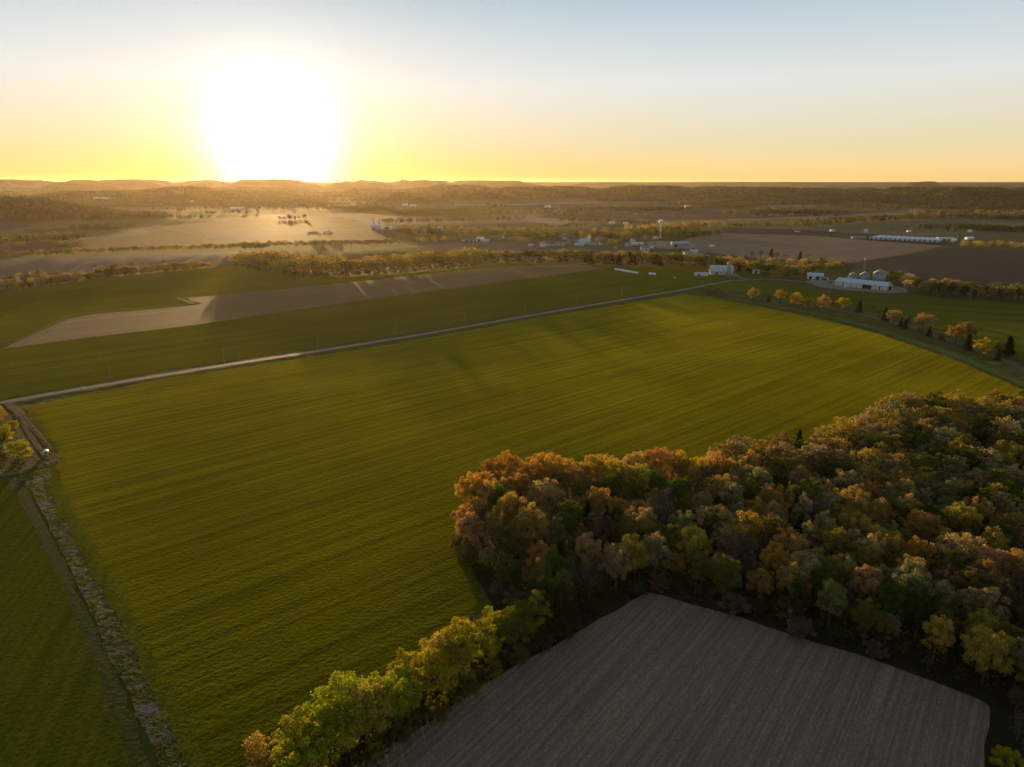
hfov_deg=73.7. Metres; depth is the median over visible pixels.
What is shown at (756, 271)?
shed
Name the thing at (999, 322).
farm field
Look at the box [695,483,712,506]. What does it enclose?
bare tree
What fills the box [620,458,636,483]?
broadleaf tree
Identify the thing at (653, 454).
broadleaf tree
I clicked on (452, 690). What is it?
shrub
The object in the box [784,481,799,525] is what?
broadleaf tree
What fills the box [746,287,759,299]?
broadleaf tree
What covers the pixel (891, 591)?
broadleaf tree
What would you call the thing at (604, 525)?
bare tree
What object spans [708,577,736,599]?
shrub
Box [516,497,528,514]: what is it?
broadleaf tree
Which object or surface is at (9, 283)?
shrub
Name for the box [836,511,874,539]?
broadleaf tree
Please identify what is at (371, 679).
broadleaf tree
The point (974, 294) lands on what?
broadleaf tree
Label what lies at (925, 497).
broadleaf tree
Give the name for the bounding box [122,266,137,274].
shrub
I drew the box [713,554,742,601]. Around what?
broadleaf tree
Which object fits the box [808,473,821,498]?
broadleaf tree
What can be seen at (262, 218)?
brown strip
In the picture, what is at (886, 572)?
broadleaf tree
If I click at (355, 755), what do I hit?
shrub
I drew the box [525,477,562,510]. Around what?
broadleaf tree
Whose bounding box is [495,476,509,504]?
broadleaf tree
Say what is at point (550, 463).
broadleaf tree
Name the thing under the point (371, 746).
shrub
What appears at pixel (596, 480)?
broadleaf tree
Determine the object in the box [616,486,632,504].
broadleaf tree
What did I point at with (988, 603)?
broadleaf tree
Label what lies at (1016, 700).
bare tree
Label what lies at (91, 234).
dull meadow
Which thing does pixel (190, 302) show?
field ditch
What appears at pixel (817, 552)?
broadleaf tree
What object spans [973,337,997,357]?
broadleaf tree
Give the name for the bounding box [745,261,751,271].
pine tree
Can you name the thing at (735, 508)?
broadleaf tree
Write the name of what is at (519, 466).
broadleaf tree
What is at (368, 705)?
broadleaf tree
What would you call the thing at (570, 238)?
house
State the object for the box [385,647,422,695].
broadleaf tree
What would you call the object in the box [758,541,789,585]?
broadleaf tree
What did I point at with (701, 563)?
broadleaf tree
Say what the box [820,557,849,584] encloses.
broadleaf tree
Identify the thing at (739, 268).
pine tree
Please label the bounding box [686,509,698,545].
pine tree
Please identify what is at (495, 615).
broadleaf tree
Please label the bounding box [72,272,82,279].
shrub
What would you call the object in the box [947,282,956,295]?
broadleaf tree
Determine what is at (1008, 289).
broadleaf tree
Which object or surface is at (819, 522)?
broadleaf tree
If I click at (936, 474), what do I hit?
bare tree
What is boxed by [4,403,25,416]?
gravel lane
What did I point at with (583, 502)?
broadleaf tree
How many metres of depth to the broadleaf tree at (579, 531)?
200.93 m
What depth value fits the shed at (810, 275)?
805.07 m
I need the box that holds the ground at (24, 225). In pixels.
[0,179,1023,766]
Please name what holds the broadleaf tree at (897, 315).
on the ground at (24, 225)
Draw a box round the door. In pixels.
[862,285,871,288]
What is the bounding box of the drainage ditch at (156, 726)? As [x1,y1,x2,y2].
[21,473,188,766]
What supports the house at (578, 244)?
on the brown plain at (495, 246)
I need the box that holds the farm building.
[230,207,244,209]
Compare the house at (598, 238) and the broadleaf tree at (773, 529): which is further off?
the house at (598, 238)
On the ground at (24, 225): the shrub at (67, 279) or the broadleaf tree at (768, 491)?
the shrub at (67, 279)
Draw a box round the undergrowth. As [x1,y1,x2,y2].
[303,437,1023,766]
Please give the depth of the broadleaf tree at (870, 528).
202.51 m
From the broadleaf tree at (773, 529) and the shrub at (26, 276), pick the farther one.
the shrub at (26, 276)
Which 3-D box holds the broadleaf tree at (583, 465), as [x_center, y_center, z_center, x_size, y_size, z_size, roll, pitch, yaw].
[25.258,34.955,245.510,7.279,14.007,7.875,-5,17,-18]
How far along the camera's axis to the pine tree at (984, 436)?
272.04 m
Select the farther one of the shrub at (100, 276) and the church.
the church
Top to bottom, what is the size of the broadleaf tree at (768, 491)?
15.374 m
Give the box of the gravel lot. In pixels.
[646,241,697,248]
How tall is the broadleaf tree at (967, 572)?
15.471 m
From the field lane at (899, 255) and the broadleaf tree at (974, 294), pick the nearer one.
the broadleaf tree at (974, 294)
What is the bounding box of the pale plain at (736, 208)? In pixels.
[679,205,902,211]
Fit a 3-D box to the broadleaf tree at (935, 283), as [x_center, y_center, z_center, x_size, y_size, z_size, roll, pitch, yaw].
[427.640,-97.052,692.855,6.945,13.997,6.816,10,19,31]
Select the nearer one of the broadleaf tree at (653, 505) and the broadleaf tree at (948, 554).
the broadleaf tree at (948, 554)
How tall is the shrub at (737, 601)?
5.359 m
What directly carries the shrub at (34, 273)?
on the grey field at (48, 265)
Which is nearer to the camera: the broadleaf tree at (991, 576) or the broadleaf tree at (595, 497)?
the broadleaf tree at (991, 576)
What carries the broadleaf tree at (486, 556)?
on the shaded grass at (482, 599)
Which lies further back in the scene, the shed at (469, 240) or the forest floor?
the shed at (469, 240)
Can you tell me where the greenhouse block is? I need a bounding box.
[869,235,942,241]
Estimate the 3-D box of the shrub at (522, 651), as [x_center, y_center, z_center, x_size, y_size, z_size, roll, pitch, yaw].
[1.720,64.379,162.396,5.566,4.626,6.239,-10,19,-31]
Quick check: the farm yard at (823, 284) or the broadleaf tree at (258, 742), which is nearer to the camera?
the broadleaf tree at (258, 742)
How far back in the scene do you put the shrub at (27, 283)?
745.01 m
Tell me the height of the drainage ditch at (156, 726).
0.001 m
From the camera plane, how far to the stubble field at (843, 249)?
1213.54 m
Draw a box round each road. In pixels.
[0,280,741,403]
[617,243,782,261]
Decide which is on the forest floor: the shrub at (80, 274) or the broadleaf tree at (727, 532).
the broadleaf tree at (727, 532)
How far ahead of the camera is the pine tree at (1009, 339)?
449.93 m
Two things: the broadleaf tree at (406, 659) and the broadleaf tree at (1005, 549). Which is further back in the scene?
the broadleaf tree at (1005, 549)
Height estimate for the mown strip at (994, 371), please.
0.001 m
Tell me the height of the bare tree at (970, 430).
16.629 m
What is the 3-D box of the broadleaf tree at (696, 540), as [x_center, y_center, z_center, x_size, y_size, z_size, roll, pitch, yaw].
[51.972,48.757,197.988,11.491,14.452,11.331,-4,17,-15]
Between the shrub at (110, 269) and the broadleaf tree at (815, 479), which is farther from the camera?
the shrub at (110, 269)
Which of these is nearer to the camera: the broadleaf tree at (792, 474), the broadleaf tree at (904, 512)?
the broadleaf tree at (904, 512)
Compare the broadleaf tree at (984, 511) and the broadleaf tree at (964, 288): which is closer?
the broadleaf tree at (984, 511)
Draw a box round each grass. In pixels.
[8,411,199,766]
[454,549,494,622]
[537,241,639,247]
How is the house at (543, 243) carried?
on the brown plain at (495, 246)
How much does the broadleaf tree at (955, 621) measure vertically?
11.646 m
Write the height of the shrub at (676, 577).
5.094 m
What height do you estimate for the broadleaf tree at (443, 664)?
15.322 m
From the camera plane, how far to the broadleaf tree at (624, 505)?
220.79 m
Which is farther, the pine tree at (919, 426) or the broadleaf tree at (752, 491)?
the pine tree at (919, 426)
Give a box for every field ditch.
[0,305,182,347]
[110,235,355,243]
[143,226,200,238]
[176,297,194,303]
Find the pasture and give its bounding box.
[0,263,739,399]
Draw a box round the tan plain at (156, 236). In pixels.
[0,211,389,253]
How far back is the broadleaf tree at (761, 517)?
205.04 m
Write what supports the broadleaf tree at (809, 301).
on the ground at (24, 225)
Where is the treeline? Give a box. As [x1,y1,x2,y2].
[0,184,1023,524]
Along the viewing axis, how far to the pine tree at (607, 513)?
209.36 m
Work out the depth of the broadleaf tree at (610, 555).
187.18 m
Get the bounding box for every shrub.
[0,406,6,419]
[0,424,14,439]
[0,452,8,462]
[2,275,15,280]
[2,278,19,288]
[3,439,33,458]
[6,420,18,428]
[21,274,31,280]
[22,279,32,286]
[28,271,41,277]
[32,277,46,286]
[41,274,54,283]
[50,274,62,283]
[60,274,70,282]
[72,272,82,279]
[72,274,79,280]
[86,272,97,278]
[96,272,104,277]
[104,268,116,276]
[104,270,113,276]
[114,266,124,274]
[118,267,131,274]
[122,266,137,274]
[146,266,155,272]
[152,264,163,271]
[160,264,171,271]
[172,263,180,269]
[180,263,187,269]
[187,261,199,268]
[320,758,341,766]
[331,739,357,762]
[357,734,384,761]
[360,712,395,744]
[385,708,419,743]
[422,693,450,723]
[437,680,458,703]
[445,666,482,697]
[448,530,473,551]
[457,542,482,565]
[463,659,486,682]
[471,562,496,580]
[478,656,502,677]
[490,581,503,595]
[502,587,525,607]
[507,643,529,664]
[511,634,533,651]
[516,594,533,616]
[533,607,559,636]
[627,577,648,595]
[649,572,671,593]
[666,571,687,589]
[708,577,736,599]
[717,591,751,614]
[743,597,768,617]
[776,595,806,620]
[785,616,817,638]
[826,622,848,641]
[862,638,889,658]
[989,745,1023,766]
[1007,684,1023,705]
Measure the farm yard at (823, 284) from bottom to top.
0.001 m
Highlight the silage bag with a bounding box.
[614,268,637,273]
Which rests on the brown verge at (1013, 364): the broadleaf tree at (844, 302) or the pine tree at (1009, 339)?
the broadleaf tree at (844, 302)
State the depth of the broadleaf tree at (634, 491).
229.73 m
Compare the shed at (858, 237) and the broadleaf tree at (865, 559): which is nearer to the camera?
the broadleaf tree at (865, 559)
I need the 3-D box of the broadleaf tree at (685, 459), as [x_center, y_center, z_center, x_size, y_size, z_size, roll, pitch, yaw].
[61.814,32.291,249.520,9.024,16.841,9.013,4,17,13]
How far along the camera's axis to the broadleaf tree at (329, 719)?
129.65 m
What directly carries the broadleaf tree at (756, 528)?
on the forest floor
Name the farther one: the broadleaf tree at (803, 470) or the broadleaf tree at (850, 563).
the broadleaf tree at (803, 470)
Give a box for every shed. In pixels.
[461,238,476,241]
[694,272,708,275]
[752,267,759,273]
[807,272,823,279]
[835,277,892,290]
[851,236,865,238]
[936,237,955,240]
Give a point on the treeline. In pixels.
(898, 418)
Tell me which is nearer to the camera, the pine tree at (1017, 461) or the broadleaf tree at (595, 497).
the broadleaf tree at (595, 497)
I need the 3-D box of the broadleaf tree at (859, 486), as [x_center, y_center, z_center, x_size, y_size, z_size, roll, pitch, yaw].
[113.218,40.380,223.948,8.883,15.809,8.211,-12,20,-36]
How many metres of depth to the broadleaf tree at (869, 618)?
164.56 m
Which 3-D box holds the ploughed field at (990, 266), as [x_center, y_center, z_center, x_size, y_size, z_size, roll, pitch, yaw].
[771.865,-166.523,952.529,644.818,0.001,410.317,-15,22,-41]
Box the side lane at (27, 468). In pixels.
[0,459,60,475]
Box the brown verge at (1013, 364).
[695,292,1023,371]
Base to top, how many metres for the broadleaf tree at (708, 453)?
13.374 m
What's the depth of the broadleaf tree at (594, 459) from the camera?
245.92 m
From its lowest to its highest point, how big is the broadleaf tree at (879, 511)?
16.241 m
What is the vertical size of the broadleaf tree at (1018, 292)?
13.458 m
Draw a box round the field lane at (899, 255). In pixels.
[851,246,949,263]
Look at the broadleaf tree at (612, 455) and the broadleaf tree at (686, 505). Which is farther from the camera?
the broadleaf tree at (612, 455)
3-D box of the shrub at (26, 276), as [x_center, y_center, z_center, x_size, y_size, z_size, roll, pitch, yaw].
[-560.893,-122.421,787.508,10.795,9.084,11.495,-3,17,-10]
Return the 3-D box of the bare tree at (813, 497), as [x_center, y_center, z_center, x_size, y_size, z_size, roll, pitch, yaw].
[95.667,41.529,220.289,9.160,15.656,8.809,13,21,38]
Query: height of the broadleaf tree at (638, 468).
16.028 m
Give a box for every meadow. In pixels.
[37,229,151,241]
[344,208,516,215]
[824,219,1023,233]
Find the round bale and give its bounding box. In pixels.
[43,449,48,454]
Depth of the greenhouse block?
1341.64 m
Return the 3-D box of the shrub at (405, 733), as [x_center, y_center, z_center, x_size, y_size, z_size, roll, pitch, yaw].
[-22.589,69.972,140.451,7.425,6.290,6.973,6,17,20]
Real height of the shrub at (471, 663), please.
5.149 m
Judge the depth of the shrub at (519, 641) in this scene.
165.79 m
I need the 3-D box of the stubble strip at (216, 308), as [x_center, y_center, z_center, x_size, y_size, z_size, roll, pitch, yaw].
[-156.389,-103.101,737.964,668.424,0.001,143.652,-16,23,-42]
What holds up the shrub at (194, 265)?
on the ground at (24, 225)
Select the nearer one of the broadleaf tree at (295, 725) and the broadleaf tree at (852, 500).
the broadleaf tree at (295, 725)
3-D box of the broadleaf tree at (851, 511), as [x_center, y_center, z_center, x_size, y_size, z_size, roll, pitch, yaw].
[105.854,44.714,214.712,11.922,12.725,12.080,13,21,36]
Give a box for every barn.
[370,224,380,229]
[709,265,733,274]
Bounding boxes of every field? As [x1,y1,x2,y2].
[0,251,263,285]
[0,482,130,766]
[24,294,1023,766]
[341,245,437,253]
[355,592,989,766]
[538,210,890,219]
[681,233,941,262]
[695,281,1023,358]
[848,248,1023,286]
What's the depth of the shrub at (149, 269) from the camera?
858.93 m
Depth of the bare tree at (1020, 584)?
175.62 m
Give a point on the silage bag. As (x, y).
(622, 270)
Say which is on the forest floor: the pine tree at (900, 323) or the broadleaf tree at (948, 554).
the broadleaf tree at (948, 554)
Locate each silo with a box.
[726,261,731,276]
[956,233,961,242]
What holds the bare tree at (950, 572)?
on the forest floor
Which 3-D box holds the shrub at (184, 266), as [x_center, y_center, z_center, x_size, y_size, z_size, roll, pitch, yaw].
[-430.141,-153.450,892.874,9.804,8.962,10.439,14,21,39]
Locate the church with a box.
[579,233,590,243]
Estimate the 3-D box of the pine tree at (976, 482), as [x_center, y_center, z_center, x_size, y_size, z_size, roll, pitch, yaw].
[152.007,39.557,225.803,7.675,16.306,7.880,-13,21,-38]
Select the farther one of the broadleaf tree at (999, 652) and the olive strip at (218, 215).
the olive strip at (218, 215)
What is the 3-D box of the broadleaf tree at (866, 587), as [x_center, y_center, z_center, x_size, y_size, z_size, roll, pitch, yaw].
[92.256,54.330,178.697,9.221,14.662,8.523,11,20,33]
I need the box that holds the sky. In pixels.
[0,0,1023,181]
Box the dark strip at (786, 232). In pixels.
[722,228,950,244]
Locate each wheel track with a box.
[20,416,54,457]
[23,416,51,448]
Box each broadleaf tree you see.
[241,730,285,766]
[256,728,328,766]
[271,704,328,765]
[297,707,358,761]
[300,670,375,746]
[337,680,398,736]
[358,670,389,716]
[372,663,422,717]
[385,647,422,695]
[408,644,460,693]
[416,630,469,677]
[434,616,485,676]
[450,503,475,537]
[454,471,481,502]
[455,511,484,546]
[466,499,489,529]
[470,471,494,501]
[471,616,501,659]
[472,499,493,542]
[474,465,485,476]
[474,478,499,507]
[479,547,495,566]
[480,458,500,477]
[480,605,505,644]
[481,508,515,554]
[484,468,504,482]
[487,484,517,511]
[490,522,519,565]
[491,491,526,539]
[493,605,536,644]
[494,449,523,473]
[494,549,507,582]
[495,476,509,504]
[497,466,522,490]
[507,472,535,501]
[510,507,551,557]
[511,460,533,492]
[511,599,531,633]
[514,537,530,570]
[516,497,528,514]
[517,502,550,545]
[520,461,542,498]
[521,557,551,588]
[522,574,558,614]
[525,452,571,498]
[525,454,547,480]
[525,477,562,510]
[525,589,553,627]
[526,497,550,517]
[526,540,556,571]
[533,452,561,471]
[543,548,569,593]
[547,516,566,550]
[547,569,573,608]
[549,469,567,490]
[552,581,577,620]
[554,498,582,550]
[557,457,579,494]
[561,462,587,497]
[564,552,582,580]
[568,495,586,525]
[569,522,591,555]
[571,477,585,519]
[573,531,602,582]
[576,462,592,491]
[578,454,612,477]
[582,472,610,493]
[583,486,613,532]
[584,480,595,513]
[594,453,617,471]
[597,474,624,503]
[598,456,631,496]
[598,542,635,591]
[601,541,615,577]
[609,506,623,542]
[610,495,630,526]
[611,511,634,540]
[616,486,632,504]
[617,533,654,577]
[618,514,637,549]
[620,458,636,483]
[621,500,654,539]
[622,451,654,467]
[622,462,660,506]
[622,477,646,516]
[632,461,662,494]
[632,507,657,539]
[638,535,646,568]
[640,531,672,574]
[641,497,657,519]
[643,446,683,477]
[643,472,667,494]
[644,488,668,507]
[654,523,683,568]
[657,472,668,489]
[664,477,691,514]
[665,553,685,581]
[666,510,698,551]
[669,449,687,474]
[669,450,693,476]
[675,525,712,572]
[678,494,693,524]
[682,457,715,486]
[688,553,715,592]
[692,491,714,514]
[692,503,733,544]
[697,453,736,486]
[700,507,723,558]
[703,473,745,504]
[705,450,727,465]
[708,551,740,590]
[709,523,746,555]
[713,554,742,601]
[715,482,744,511]
[719,455,746,477]
[719,512,751,547]
[729,468,740,482]
[729,510,767,563]
[731,502,746,525]
[737,449,761,472]
[737,464,753,504]
[739,477,762,507]
[741,466,772,505]
[744,496,768,515]
[744,515,764,554]
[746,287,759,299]
[746,568,774,604]
[757,512,792,548]
[758,482,794,515]
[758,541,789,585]
[760,467,772,497]
[762,511,774,541]
[764,500,786,524]
[765,456,788,480]
[765,527,810,562]
[766,471,788,491]
[774,289,786,302]
[775,561,811,600]
[781,549,824,583]
[783,471,803,490]
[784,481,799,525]
[787,465,812,483]
[789,292,803,305]
[789,576,810,620]
[790,492,813,526]
[793,477,823,510]
[802,520,818,551]
[803,297,815,307]
[805,547,831,572]
[807,568,846,617]
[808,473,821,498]
[808,523,843,555]
[812,477,835,505]
[813,510,836,546]
[815,466,828,485]
[815,492,839,514]
[816,294,831,309]
[816,578,847,624]
[820,527,858,561]
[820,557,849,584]
[825,468,866,496]
[825,487,846,503]
[825,497,842,524]
[826,553,857,584]
[831,504,870,530]
[832,486,870,515]
[835,297,852,310]
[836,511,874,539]
[843,528,861,552]
[847,483,871,505]
[847,564,884,612]
[848,597,888,646]
[849,546,882,591]
[852,533,885,574]
[859,480,882,502]
[860,521,888,546]
[866,525,906,573]
[867,497,898,528]
[872,564,897,609]
[874,579,912,617]
[876,612,902,644]
[878,482,895,518]
[882,520,904,550]
[884,496,897,521]
[885,310,903,324]
[887,551,916,575]
[889,478,919,499]
[889,500,917,528]
[891,558,932,622]
[894,493,923,521]
[896,554,927,602]
[897,508,944,553]
[899,529,912,552]
[900,588,939,640]
[902,535,936,571]
[907,522,927,546]
[911,277,922,291]
[913,313,936,331]
[915,487,933,513]
[916,502,944,546]
[917,281,928,293]
[918,579,958,633]
[921,614,955,663]
[925,539,938,573]
[929,550,971,582]
[929,608,960,649]
[931,281,936,294]
[932,532,990,581]
[933,495,954,516]
[933,529,952,575]
[937,279,951,293]
[940,500,961,526]
[940,527,968,550]
[941,501,983,535]
[945,282,958,291]
[945,324,967,344]
[946,566,985,614]
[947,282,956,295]
[950,511,983,542]
[951,587,980,637]
[954,281,962,295]
[959,322,979,341]
[960,623,993,666]
[960,626,1017,684]
[961,282,973,295]
[961,284,969,297]
[961,496,999,537]
[961,555,1002,592]
[961,608,1002,632]
[964,586,1011,622]
[968,287,975,296]
[969,544,1010,584]
[972,289,977,299]
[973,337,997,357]
[976,288,985,299]
[979,526,1010,552]
[981,521,1015,550]
[987,286,997,298]
[990,621,1023,671]
[991,512,1023,545]
[993,546,1019,573]
[994,343,1005,353]
[995,547,1023,605]
[997,288,1004,300]
[1001,512,1017,547]
[1002,287,1013,299]
[1002,636,1023,688]
[1011,604,1023,634]
[1015,667,1023,683]
[1016,287,1021,300]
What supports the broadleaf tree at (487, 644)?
on the forest floor
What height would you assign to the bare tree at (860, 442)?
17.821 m
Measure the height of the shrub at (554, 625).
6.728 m
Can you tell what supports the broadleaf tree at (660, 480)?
on the forest floor
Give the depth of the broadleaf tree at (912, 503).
214.77 m
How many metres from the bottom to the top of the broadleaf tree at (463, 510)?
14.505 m
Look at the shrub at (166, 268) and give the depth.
872.36 m
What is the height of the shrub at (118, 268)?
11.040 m
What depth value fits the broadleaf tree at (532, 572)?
179.88 m
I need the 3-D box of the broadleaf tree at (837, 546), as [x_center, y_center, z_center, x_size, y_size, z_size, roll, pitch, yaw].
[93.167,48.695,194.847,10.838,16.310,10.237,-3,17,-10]
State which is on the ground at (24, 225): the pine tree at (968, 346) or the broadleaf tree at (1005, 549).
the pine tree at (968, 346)
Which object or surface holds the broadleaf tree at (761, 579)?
on the forest floor
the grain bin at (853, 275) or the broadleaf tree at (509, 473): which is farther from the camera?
the grain bin at (853, 275)
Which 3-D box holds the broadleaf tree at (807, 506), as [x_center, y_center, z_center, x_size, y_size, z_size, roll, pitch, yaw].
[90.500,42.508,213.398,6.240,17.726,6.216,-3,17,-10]
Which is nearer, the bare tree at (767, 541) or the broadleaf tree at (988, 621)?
the broadleaf tree at (988, 621)
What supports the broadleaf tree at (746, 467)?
on the forest floor
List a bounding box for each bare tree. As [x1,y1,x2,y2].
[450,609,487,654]
[544,505,558,544]
[550,494,567,529]
[557,552,583,590]
[581,555,601,598]
[587,507,618,559]
[649,501,675,530]
[653,517,675,558]
[655,484,679,537]
[670,467,688,483]
[688,471,703,505]
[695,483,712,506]
[698,459,727,493]
[724,522,762,578]
[740,550,758,592]
[755,528,777,564]
[774,514,794,539]
[787,472,806,511]
[792,490,822,526]
[808,499,834,529]
[834,428,852,444]
[834,470,864,493]
[842,577,863,623]
[851,438,872,454]
[873,476,887,497]
[923,561,965,605]
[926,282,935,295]
[928,464,959,505]
[929,558,960,603]
[956,421,977,436]
[978,576,1023,622]
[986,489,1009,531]
[1003,563,1023,622]
[1008,688,1023,712]
[1009,709,1023,740]
[1012,531,1023,557]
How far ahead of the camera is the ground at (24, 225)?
1617.84 m
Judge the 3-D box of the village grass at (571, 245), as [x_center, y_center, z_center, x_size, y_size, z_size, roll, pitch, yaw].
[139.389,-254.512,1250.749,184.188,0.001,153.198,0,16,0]
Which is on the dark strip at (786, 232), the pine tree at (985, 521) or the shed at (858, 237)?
the shed at (858, 237)
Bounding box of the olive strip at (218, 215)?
[170,212,248,217]
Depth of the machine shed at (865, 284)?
734.78 m
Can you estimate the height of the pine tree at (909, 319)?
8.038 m
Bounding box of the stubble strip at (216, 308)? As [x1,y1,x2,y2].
[5,264,602,347]
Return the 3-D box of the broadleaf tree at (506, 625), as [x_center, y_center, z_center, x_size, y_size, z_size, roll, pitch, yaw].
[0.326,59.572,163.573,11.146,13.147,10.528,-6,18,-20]
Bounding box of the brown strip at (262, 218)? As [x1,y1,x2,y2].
[185,214,364,222]
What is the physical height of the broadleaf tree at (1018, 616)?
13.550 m
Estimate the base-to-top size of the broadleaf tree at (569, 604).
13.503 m
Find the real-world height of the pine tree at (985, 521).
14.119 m
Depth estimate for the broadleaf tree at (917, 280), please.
704.94 m
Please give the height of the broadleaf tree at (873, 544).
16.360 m
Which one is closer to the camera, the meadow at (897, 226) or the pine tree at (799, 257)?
the pine tree at (799, 257)
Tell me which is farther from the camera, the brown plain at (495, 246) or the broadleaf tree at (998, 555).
the brown plain at (495, 246)
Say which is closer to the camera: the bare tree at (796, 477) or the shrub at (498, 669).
the shrub at (498, 669)
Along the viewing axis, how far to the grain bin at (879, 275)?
762.04 m
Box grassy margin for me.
[42,468,210,766]
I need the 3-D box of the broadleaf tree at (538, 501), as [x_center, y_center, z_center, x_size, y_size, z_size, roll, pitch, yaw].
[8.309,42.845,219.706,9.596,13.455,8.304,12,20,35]
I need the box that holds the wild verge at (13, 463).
[0,407,57,480]
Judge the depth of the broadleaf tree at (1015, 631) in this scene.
156.86 m
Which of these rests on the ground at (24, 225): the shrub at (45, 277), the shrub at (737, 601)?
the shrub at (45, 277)
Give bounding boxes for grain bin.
[849,272,857,278]
[859,271,869,279]
[872,269,886,281]
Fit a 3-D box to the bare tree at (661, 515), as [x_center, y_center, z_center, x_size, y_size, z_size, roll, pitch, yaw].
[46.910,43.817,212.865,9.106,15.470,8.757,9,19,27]
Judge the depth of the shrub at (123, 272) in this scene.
837.64 m
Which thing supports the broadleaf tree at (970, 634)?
on the forest floor
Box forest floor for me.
[315,430,1023,766]
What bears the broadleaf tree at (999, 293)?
on the ground at (24, 225)
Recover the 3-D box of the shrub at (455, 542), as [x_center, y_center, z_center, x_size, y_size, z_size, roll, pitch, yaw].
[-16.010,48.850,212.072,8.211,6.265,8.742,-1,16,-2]
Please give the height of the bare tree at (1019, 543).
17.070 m
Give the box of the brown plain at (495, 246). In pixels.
[398,239,678,262]
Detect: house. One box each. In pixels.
[540,241,546,246]
[545,241,554,245]
[567,236,573,240]
[574,243,583,245]
[595,236,602,241]
[640,246,649,250]
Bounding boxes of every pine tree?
[551,541,567,576]
[580,499,595,538]
[587,252,593,263]
[594,505,613,549]
[615,253,621,264]
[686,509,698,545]
[706,539,718,576]
[709,495,720,524]
[736,263,741,272]
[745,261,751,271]
[767,248,773,258]
[793,511,805,554]
[794,429,803,465]
[796,251,802,261]
[855,300,863,312]
[880,308,888,321]
[897,318,902,326]
[902,319,908,328]
[907,313,911,322]
[912,424,921,456]
[925,327,932,335]
[960,334,973,351]
[967,480,979,518]
[974,516,989,552]
[978,429,987,456]
[992,349,1002,360]
[1001,336,1013,355]
[1001,338,1016,355]
[1010,457,1021,487]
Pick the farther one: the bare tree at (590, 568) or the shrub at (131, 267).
the shrub at (131, 267)
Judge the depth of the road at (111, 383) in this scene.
458.45 m
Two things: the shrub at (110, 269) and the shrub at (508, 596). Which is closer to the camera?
the shrub at (508, 596)
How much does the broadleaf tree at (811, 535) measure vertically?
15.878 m
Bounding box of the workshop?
[632,242,643,244]
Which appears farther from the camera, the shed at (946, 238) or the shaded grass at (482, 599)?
the shed at (946, 238)
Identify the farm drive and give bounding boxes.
[752,278,808,282]
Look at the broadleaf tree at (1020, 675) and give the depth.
148.54 m
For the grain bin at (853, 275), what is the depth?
777.96 m
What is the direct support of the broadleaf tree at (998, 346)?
on the brown verge at (1013, 364)
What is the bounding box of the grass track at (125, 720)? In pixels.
[7,476,151,766]
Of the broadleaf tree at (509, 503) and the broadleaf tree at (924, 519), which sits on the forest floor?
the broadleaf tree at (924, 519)
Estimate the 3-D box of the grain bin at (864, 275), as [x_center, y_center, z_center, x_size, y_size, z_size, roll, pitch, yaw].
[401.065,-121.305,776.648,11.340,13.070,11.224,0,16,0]
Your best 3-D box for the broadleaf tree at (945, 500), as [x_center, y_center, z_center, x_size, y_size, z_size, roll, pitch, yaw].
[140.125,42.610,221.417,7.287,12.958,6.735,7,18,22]
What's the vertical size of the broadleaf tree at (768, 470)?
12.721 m
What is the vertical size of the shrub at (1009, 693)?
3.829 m
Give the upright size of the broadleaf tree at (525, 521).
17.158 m
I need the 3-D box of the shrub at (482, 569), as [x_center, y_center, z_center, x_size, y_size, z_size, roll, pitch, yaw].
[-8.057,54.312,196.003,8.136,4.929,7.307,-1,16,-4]
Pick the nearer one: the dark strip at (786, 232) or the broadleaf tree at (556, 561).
the broadleaf tree at (556, 561)
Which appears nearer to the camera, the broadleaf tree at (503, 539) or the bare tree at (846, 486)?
the broadleaf tree at (503, 539)
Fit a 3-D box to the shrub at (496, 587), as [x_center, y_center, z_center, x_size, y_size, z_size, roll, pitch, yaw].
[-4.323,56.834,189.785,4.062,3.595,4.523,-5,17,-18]
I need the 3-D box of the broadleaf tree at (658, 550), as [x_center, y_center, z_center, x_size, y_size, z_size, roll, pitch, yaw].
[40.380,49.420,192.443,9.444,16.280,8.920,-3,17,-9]
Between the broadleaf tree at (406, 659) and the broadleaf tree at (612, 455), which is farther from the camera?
the broadleaf tree at (612, 455)
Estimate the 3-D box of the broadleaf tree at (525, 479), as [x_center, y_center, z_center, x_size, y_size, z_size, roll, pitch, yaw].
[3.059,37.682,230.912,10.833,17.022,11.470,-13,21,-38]
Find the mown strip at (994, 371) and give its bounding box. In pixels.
[690,294,1023,386]
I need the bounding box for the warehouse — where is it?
[670,241,689,246]
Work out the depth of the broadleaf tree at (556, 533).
202.55 m
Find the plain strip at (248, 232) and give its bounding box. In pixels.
[202,226,365,238]
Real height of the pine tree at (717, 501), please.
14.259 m
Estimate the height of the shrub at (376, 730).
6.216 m
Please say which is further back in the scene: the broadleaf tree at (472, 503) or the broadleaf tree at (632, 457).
the broadleaf tree at (632, 457)
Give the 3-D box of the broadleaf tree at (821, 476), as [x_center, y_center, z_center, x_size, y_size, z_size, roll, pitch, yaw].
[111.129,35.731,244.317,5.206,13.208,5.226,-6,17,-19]
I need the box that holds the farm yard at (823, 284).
[807,279,907,292]
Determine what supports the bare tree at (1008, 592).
on the forest floor
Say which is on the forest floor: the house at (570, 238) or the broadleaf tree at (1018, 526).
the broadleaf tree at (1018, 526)
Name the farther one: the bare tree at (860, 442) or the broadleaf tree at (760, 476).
the bare tree at (860, 442)
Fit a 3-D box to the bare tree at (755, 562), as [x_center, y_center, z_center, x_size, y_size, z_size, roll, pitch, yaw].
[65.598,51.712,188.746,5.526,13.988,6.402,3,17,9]
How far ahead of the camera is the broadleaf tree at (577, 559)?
188.80 m
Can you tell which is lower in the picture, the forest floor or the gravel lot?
the forest floor

